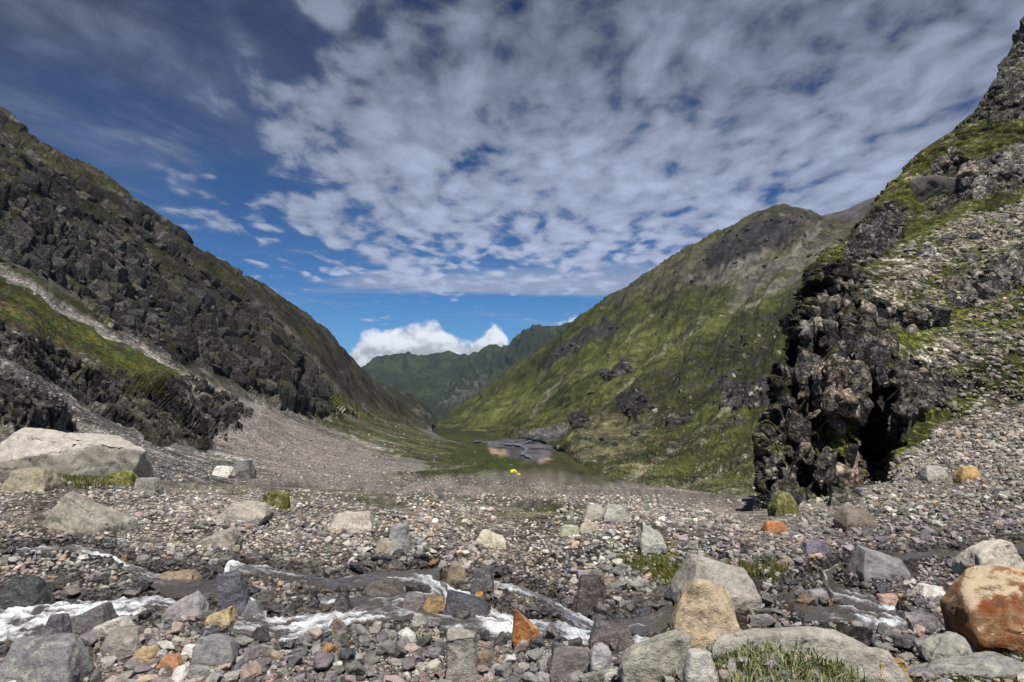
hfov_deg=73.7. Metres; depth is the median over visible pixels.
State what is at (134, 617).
rock
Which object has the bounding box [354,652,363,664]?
rock
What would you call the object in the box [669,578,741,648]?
boulder
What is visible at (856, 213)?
back ridge
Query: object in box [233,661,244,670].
rock
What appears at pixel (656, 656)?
boulder
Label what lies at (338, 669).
rock
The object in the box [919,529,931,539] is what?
rock
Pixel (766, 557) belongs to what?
rock
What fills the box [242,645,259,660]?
rock
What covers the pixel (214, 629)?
wet cobbles
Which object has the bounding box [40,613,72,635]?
boulder
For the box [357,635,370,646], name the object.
rock
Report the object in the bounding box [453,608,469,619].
rock
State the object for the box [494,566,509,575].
rock
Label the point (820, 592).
boulder
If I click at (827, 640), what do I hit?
boulder
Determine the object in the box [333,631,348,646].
rock
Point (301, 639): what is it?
rock
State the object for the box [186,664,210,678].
rock
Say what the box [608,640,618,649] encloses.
rock
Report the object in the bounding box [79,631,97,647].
rock
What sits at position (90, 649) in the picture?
rock
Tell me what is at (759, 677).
rock
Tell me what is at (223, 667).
rock
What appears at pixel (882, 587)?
rock
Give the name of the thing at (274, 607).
rock
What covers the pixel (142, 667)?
rock
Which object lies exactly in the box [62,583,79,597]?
rock
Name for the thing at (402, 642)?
rock
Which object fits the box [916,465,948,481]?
boulder
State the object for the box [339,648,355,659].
rock
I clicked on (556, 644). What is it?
rock
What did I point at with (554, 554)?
rock
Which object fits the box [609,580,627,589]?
rock
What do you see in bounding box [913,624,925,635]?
rock
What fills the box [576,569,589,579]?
rock
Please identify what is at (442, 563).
rock
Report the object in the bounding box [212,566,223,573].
rock
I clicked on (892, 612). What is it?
rock
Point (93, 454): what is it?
boulder
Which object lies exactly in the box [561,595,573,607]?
rock
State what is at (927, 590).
boulder
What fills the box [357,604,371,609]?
boulder
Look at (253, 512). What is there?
boulder
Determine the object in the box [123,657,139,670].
rock
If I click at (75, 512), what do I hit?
boulder
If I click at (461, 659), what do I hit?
boulder
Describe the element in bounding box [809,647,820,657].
rock
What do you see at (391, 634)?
rock
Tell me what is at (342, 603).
boulder
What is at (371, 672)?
rock
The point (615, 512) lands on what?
boulder
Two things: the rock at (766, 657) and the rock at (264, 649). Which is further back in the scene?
the rock at (264, 649)
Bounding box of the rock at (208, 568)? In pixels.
[204,566,212,571]
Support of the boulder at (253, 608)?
on the ground at (548, 465)
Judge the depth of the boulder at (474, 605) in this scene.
8.71 m
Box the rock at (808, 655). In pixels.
[794,654,810,660]
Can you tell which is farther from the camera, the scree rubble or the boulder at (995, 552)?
the scree rubble
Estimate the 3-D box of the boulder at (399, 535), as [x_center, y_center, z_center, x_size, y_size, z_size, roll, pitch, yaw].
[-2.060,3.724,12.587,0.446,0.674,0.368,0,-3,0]
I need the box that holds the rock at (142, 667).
[134,663,151,672]
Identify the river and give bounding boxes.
[474,440,533,458]
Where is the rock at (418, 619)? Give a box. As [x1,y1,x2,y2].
[411,613,426,626]
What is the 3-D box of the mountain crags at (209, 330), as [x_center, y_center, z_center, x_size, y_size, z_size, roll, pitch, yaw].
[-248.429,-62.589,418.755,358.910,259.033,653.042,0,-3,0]
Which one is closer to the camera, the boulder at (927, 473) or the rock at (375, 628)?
the rock at (375, 628)
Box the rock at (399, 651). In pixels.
[394,645,407,657]
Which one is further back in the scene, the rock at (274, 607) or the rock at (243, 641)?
the rock at (274, 607)
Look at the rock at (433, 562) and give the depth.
12.06 m
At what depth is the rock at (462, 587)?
10.05 m
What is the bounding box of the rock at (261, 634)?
[250,625,270,642]
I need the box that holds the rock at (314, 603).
[307,599,320,607]
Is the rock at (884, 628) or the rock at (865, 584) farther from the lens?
the rock at (865, 584)
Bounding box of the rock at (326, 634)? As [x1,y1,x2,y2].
[322,631,331,637]
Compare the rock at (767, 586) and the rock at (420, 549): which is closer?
the rock at (767, 586)
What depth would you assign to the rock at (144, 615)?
7.63 m
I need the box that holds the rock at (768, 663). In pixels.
[761,659,776,669]
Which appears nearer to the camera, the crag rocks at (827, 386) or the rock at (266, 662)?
the rock at (266, 662)
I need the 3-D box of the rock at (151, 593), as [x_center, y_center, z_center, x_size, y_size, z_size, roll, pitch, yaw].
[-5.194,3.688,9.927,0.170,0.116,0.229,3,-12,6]
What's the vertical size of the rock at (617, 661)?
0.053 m
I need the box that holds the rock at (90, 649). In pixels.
[87,647,96,655]
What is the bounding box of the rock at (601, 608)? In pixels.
[596,600,606,614]
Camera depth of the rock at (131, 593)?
9.72 m
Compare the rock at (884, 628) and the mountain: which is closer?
the rock at (884, 628)
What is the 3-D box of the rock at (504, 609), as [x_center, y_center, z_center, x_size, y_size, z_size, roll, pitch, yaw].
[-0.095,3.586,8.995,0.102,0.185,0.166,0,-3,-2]
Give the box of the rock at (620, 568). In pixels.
[612,562,627,574]
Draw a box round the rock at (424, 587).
[421,585,431,590]
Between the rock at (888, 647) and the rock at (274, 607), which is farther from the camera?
the rock at (274, 607)
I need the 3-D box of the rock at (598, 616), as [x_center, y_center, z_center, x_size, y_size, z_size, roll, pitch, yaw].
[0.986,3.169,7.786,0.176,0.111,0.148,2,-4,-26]
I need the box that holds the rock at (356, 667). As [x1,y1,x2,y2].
[344,660,365,675]
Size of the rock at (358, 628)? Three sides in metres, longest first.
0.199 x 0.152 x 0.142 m
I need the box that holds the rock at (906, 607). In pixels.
[901,604,919,611]
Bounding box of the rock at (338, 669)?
[329,665,344,675]
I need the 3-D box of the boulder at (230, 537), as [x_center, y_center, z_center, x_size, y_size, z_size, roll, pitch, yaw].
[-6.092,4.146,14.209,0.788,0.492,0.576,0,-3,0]
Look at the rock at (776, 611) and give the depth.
8.46 m
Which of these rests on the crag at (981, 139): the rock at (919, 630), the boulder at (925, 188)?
the boulder at (925, 188)
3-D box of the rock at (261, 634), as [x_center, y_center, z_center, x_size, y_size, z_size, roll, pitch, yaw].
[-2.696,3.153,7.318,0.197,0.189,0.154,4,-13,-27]
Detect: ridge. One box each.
[361,322,570,420]
[823,197,874,222]
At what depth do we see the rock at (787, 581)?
9.88 m
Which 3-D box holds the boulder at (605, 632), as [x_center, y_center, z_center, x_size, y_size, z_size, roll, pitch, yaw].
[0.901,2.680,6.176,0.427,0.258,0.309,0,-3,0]
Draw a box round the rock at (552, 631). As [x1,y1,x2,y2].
[544,622,557,638]
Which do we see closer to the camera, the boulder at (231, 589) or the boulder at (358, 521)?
the boulder at (231, 589)
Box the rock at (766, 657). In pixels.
[762,653,781,660]
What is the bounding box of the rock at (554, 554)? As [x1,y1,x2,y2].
[550,550,558,557]
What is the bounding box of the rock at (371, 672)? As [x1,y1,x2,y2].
[364,667,377,676]
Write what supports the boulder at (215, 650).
on the ground at (548, 465)
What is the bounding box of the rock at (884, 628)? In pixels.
[876,622,891,636]
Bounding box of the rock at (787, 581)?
[782,576,794,585]
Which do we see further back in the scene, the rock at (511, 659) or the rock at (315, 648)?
the rock at (315, 648)
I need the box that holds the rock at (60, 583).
[51,576,68,590]
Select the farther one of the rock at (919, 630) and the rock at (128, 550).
the rock at (128, 550)
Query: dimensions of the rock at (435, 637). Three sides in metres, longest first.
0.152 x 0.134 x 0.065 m
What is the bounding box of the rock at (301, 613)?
[295,611,304,615]
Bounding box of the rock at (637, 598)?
[631,593,644,603]
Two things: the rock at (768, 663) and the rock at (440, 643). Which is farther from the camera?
the rock at (440, 643)
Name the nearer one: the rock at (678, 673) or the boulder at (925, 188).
the rock at (678, 673)
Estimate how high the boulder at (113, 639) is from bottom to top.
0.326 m
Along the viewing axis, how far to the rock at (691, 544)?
11.90 m
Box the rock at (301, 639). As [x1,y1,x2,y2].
[296,635,311,644]
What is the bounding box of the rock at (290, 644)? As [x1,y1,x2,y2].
[286,640,294,648]
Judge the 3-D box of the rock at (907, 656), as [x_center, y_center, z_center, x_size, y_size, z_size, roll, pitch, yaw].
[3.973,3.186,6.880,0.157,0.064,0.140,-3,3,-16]
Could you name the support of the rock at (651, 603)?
on the ground at (548, 465)
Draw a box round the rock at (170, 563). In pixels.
[165,560,176,566]
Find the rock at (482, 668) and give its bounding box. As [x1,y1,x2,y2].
[477,665,489,672]
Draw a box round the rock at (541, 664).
[536,659,547,671]
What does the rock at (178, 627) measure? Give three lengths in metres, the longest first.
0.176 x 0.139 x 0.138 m
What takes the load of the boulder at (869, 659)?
on the ground at (548, 465)
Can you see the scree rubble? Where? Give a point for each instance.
(993, 423)
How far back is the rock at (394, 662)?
6.49 m
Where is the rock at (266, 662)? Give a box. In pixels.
[256,657,271,667]
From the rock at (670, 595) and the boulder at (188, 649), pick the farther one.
the rock at (670, 595)
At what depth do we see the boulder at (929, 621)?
8.01 m
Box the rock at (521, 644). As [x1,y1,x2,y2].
[513,638,528,651]
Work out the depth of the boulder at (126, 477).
33.91 m
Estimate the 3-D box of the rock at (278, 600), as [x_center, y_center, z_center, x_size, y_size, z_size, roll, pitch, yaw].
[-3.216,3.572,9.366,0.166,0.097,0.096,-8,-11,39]
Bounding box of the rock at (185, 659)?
[180,655,188,663]
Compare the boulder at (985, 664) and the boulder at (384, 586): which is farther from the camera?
the boulder at (384, 586)
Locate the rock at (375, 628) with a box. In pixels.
[368,624,381,632]
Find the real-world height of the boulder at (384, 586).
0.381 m
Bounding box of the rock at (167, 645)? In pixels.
[157,640,174,651]
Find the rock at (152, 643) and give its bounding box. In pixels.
[147,640,160,645]
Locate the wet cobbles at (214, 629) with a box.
[0,532,1023,655]
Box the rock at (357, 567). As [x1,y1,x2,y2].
[349,562,363,573]
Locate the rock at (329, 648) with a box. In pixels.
[321,642,338,652]
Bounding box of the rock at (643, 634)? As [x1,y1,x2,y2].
[633,631,649,636]
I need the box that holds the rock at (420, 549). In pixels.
[415,545,423,554]
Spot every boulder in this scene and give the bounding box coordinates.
[0,428,153,477]
[0,467,65,492]
[0,575,55,608]
[0,633,95,681]
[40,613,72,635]
[42,492,137,534]
[70,602,118,633]
[92,615,134,636]
[99,625,143,655]
[103,470,138,485]
[133,477,163,494]
[133,644,159,663]
[146,450,153,476]
[156,653,182,669]
[159,569,201,579]
[161,591,211,622]
[180,643,195,657]
[188,634,239,668]
[198,526,242,548]
[205,606,237,629]
[212,466,234,477]
[214,500,273,525]
[217,571,248,613]
[232,460,256,478]
[241,600,263,616]
[262,490,289,508]
[328,511,376,531]
[329,592,353,612]
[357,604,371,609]
[362,577,403,596]
[375,538,396,554]
[388,524,411,550]
[402,592,426,609]
[422,595,444,613]
[443,590,491,618]
[445,566,465,586]
[445,626,478,681]
[471,566,494,594]
[475,591,483,597]
[476,529,506,548]
[512,609,539,647]
[547,646,589,681]
[558,525,579,535]
[575,574,605,616]
[579,522,596,533]
[582,504,602,522]
[588,619,634,649]
[589,642,613,673]
[602,504,632,521]
[617,629,691,681]
[636,521,666,552]
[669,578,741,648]
[670,553,761,609]
[680,648,718,681]
[712,626,867,656]
[761,521,787,534]
[767,491,799,515]
[798,541,831,556]
[807,588,828,604]
[822,646,908,681]
[833,507,877,531]
[846,545,911,581]
[875,593,898,605]
[879,657,912,681]
[896,610,943,631]
[907,651,1023,678]
[909,175,961,201]
[912,631,976,661]
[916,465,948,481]
[916,583,945,597]
[940,565,1023,653]
[952,466,981,482]
[952,538,1023,574]
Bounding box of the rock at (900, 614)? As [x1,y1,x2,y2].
[897,611,905,620]
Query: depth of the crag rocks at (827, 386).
93.20 m
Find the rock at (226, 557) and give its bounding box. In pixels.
[218,554,232,560]
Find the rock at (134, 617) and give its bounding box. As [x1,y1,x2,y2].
[129,615,137,620]
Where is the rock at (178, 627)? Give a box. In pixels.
[171,621,186,634]
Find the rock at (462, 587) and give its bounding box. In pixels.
[459,584,470,591]
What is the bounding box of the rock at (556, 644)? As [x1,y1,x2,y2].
[551,642,561,653]
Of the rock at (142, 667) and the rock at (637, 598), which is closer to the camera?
the rock at (142, 667)
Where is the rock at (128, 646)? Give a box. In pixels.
[112,635,141,659]
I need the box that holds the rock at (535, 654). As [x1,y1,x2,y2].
[526,647,541,660]
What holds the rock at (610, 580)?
on the ground at (548, 465)
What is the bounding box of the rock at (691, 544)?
[686,540,697,548]
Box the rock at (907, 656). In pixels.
[895,652,914,659]
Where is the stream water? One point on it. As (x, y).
(17, 622)
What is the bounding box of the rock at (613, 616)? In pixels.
[607,614,619,620]
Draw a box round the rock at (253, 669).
[239,661,262,678]
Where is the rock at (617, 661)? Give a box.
[615,658,620,665]
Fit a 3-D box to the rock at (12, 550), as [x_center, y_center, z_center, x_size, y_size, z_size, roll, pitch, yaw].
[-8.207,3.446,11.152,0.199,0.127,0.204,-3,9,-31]
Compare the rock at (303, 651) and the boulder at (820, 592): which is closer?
the rock at (303, 651)
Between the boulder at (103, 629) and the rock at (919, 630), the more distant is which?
the rock at (919, 630)
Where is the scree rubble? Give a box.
[1,199,1023,530]
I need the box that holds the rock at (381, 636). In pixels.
[376,630,386,642]
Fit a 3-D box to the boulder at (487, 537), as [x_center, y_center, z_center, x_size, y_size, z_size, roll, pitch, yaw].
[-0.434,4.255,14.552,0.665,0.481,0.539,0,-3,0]
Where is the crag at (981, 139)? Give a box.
[752,29,1023,510]
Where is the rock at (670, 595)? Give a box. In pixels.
[664,590,676,605]
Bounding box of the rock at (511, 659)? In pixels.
[502,654,515,663]
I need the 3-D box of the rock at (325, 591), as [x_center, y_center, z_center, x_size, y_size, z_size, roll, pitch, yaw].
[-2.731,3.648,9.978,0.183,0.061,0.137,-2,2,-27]
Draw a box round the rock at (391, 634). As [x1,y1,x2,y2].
[387,630,396,638]
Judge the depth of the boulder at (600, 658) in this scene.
5.46 m
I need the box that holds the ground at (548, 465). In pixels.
[0,427,1023,681]
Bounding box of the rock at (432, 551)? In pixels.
[429,548,436,553]
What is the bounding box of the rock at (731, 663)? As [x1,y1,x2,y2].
[727,657,737,672]
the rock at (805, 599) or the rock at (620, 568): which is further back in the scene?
the rock at (620, 568)
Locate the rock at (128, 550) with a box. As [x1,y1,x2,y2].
[123,547,135,554]
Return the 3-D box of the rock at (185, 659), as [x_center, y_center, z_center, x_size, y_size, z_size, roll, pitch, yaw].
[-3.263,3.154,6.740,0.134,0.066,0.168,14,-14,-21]
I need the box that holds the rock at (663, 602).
[657,600,672,607]
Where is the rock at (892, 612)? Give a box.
[885,610,895,616]
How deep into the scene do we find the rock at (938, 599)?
8.90 m
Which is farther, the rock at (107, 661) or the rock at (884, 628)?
the rock at (884, 628)
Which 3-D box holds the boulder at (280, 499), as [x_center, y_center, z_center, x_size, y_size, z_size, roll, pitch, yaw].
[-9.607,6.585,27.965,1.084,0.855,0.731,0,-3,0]
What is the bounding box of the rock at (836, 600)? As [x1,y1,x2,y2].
[831,597,842,603]
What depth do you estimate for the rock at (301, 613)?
8.74 m
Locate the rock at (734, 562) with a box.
[731,557,737,565]
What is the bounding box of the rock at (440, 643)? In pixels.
[432,639,446,649]
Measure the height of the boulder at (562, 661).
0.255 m
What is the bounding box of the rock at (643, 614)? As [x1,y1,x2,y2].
[639,612,648,615]
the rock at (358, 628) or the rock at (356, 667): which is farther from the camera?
the rock at (358, 628)
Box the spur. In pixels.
[373,379,438,423]
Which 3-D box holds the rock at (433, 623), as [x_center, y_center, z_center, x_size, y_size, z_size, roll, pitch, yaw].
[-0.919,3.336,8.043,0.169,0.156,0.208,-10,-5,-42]
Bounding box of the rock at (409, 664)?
[402,656,416,671]
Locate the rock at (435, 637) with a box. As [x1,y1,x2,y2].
[432,635,441,641]
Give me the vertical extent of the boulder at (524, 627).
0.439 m
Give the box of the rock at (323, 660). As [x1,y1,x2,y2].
[313,651,334,670]
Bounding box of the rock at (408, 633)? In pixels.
[398,627,415,642]
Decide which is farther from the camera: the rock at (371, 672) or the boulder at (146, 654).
the boulder at (146, 654)
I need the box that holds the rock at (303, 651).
[290,647,308,655]
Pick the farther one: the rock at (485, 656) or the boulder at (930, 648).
the boulder at (930, 648)
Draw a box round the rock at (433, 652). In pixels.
[425,647,441,658]
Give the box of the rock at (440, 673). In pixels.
[435,669,445,677]
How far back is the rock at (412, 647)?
7.03 m
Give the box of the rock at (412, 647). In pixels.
[404,642,418,652]
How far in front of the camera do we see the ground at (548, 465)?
19.44 m
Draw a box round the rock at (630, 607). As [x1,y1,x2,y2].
[626,601,634,611]
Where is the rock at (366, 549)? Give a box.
[364,547,372,551]
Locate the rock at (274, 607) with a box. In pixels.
[266,602,285,612]
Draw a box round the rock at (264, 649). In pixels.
[257,643,272,655]
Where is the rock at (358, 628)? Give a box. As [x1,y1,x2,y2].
[351,624,368,633]
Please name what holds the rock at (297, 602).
on the ground at (548, 465)
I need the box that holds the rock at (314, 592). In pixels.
[310,588,317,597]
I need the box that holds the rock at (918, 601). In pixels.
[913,597,924,606]
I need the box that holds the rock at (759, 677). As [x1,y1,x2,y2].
[754,672,765,680]
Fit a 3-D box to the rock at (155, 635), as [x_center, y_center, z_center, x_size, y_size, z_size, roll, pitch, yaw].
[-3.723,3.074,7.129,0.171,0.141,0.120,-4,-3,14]
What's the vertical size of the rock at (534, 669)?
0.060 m
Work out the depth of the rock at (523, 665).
5.99 m
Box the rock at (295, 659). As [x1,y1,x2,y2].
[287,652,302,667]
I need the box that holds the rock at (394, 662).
[388,658,401,667]
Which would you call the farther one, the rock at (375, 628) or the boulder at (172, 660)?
the rock at (375, 628)
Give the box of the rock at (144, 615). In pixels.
[138,610,152,619]
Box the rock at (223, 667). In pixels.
[216,663,230,671]
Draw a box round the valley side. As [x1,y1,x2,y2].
[433,203,855,495]
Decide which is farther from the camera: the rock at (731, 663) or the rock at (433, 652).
the rock at (433, 652)
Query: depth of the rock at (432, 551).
12.34 m
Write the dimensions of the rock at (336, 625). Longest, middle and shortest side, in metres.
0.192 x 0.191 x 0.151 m
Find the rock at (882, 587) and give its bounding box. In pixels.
[877,582,887,593]
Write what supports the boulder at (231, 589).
on the ground at (548, 465)
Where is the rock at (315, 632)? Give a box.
[305,626,321,639]
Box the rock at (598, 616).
[591,614,606,621]
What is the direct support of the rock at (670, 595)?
on the ground at (548, 465)
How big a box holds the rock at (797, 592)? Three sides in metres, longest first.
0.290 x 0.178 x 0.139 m
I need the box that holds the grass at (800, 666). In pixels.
[55,471,1023,681]
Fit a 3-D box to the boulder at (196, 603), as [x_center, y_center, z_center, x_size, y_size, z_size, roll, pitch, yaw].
[-3.665,3.022,7.684,0.462,0.382,0.396,0,-3,0]
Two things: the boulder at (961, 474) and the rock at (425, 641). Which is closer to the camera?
the rock at (425, 641)
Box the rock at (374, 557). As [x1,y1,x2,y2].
[371,555,378,559]
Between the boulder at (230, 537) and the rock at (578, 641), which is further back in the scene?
the boulder at (230, 537)
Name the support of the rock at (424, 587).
on the ground at (548, 465)
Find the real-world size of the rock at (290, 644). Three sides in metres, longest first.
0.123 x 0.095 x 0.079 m
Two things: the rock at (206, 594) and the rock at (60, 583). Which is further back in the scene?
the rock at (60, 583)
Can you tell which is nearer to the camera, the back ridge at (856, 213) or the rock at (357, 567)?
the rock at (357, 567)
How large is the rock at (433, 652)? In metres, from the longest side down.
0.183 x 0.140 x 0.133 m
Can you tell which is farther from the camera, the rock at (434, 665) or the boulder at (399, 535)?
the boulder at (399, 535)
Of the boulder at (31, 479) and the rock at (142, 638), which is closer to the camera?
the rock at (142, 638)
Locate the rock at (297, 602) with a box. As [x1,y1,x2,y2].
[290,596,303,609]
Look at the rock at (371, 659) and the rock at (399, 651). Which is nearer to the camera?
the rock at (371, 659)
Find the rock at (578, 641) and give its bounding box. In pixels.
[567,637,583,646]
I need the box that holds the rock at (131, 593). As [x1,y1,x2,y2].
[121,589,139,598]
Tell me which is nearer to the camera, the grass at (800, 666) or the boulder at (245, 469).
the grass at (800, 666)
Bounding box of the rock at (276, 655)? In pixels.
[270,650,285,659]
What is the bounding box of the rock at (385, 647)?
[376,639,395,654]
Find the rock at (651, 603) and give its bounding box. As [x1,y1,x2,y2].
[645,600,661,606]
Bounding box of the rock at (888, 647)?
[873,642,896,652]
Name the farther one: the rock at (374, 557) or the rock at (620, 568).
the rock at (374, 557)
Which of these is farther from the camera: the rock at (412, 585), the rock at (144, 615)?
the rock at (412, 585)
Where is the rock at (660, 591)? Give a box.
[654,585,669,598]
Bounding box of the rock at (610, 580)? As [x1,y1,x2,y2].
[603,577,615,584]
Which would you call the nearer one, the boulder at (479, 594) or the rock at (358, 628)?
the rock at (358, 628)
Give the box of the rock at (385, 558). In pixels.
[379,553,390,562]
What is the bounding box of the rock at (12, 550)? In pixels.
[4,546,16,554]
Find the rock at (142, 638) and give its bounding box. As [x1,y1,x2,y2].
[139,633,145,643]
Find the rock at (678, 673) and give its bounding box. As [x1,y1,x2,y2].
[674,669,681,677]
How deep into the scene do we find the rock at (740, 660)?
4.66 m
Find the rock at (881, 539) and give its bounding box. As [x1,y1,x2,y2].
[875,536,887,541]
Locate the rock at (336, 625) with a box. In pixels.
[328,618,347,632]
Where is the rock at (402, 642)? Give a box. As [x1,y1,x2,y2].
[396,636,409,648]
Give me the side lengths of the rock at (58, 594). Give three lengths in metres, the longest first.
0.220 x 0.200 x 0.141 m
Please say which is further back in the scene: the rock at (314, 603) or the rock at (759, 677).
the rock at (314, 603)
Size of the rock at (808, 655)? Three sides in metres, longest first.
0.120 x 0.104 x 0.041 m
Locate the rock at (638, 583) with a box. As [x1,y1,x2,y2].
[629,576,649,590]
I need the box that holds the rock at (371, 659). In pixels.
[363,653,380,665]
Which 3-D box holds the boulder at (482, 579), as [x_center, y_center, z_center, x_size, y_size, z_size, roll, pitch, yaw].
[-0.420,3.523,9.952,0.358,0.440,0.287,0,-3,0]
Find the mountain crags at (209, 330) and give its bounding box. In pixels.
[0,136,335,449]
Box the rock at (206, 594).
[201,591,210,599]
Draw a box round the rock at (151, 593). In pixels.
[147,591,163,595]
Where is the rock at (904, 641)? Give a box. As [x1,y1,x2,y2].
[889,633,916,648]
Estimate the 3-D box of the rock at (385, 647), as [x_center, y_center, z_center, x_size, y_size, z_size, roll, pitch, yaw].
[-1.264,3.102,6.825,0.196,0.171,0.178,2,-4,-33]
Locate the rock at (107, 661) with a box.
[99,655,117,668]
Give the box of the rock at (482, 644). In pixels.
[478,640,492,647]
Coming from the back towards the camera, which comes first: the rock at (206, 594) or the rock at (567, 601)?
the rock at (206, 594)
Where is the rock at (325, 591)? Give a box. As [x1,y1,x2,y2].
[320,588,331,593]
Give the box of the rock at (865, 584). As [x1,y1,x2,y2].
[860,580,870,589]
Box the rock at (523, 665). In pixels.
[518,662,528,671]
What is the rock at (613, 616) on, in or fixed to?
on the ground at (548, 465)
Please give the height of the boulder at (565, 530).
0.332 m
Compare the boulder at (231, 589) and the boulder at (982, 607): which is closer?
the boulder at (982, 607)
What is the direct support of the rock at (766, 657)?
on the ground at (548, 465)
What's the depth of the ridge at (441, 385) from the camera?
5167.88 m
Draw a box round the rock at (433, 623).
[426,617,441,628]
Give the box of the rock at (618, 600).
[613,596,624,606]
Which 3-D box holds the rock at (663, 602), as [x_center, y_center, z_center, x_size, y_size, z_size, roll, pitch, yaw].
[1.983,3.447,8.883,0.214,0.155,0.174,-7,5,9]
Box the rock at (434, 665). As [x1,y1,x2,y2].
[425,659,440,672]
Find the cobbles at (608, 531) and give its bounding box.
[0,427,1023,681]
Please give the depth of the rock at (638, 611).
8.23 m
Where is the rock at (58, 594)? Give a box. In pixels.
[53,590,63,599]
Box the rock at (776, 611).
[771,608,782,614]
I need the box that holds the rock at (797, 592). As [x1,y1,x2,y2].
[793,589,807,597]
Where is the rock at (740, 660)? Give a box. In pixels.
[737,656,749,665]
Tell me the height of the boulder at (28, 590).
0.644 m
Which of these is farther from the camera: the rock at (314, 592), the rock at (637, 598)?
the rock at (314, 592)
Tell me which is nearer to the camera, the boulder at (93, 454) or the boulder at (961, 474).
the boulder at (961, 474)
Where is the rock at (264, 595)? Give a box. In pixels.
[257,589,276,602]
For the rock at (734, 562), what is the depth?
10.61 m
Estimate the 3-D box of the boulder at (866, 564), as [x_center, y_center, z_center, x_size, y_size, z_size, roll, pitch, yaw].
[5.607,3.424,10.384,0.844,0.552,0.634,0,-3,0]
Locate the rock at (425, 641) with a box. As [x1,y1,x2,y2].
[416,634,431,646]
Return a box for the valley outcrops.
[530,212,842,473]
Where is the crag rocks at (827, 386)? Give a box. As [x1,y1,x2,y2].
[767,16,1023,506]
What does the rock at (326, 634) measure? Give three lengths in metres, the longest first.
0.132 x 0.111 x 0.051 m
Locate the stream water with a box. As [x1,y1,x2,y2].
[0,543,1023,644]
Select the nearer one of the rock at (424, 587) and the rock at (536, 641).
the rock at (536, 641)
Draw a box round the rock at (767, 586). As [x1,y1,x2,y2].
[762,581,772,591]
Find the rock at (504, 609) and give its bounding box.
[501,606,508,612]
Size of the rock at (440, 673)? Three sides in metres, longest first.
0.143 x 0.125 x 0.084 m
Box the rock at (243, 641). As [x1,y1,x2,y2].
[234,635,253,647]
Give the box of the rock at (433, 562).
[428,559,438,565]
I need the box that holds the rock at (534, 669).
[530,665,538,673]
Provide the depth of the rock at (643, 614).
7.99 m
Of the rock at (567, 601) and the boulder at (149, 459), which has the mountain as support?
the boulder at (149, 459)
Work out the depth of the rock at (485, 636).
7.41 m
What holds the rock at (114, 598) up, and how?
on the ground at (548, 465)
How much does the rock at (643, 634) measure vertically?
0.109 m
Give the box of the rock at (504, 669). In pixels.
[494,662,512,677]
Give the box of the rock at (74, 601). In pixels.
[68,599,79,603]
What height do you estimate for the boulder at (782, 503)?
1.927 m
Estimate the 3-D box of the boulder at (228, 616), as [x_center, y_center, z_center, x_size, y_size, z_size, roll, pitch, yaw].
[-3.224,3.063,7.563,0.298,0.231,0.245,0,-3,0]
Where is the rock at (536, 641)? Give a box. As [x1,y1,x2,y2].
[529,635,545,648]
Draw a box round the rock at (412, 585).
[405,579,421,591]
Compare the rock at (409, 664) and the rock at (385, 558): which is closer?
the rock at (409, 664)
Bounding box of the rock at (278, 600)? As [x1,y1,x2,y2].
[274,598,281,602]
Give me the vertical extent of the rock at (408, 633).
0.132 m
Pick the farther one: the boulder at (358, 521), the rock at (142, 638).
the boulder at (358, 521)
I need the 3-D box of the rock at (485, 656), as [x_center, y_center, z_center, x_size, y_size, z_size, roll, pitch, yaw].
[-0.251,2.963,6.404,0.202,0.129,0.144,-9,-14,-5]
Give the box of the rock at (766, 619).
[748,613,775,626]
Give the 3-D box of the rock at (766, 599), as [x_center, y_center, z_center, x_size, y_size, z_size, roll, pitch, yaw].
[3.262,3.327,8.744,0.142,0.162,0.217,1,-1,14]
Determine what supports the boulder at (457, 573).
on the ground at (548, 465)
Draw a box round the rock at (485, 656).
[477,649,494,663]
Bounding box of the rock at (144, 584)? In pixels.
[137,578,153,591]
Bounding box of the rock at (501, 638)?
[493,631,506,645]
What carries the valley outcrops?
on the valley side
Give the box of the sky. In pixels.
[0,0,1023,366]
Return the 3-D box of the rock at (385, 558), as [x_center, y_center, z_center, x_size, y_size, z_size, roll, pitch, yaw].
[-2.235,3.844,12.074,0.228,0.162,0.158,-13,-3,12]
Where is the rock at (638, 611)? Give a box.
[635,607,650,614]
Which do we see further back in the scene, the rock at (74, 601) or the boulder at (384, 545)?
the boulder at (384, 545)
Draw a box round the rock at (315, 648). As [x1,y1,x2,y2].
[311,644,321,655]
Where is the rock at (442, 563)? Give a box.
[437,560,447,570]
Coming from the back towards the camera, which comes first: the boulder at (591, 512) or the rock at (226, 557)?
the boulder at (591, 512)
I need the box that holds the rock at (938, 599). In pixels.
[934,594,943,603]
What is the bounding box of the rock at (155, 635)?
[150,627,161,640]
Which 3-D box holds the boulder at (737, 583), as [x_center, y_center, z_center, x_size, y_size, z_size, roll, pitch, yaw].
[2.693,3.234,8.929,1.110,0.792,0.819,0,-3,0]
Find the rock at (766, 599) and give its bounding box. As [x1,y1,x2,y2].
[761,592,772,605]
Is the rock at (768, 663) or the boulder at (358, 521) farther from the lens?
the boulder at (358, 521)
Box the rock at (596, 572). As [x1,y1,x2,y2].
[590,569,602,576]
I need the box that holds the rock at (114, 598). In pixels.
[110,596,119,600]
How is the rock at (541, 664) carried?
on the ground at (548, 465)
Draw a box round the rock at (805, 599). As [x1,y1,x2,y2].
[795,592,814,605]
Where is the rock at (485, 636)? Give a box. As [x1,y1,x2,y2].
[481,630,489,640]
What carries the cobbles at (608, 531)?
on the ground at (548, 465)
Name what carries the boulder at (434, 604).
on the ground at (548, 465)
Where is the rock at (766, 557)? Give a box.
[760,553,773,562]

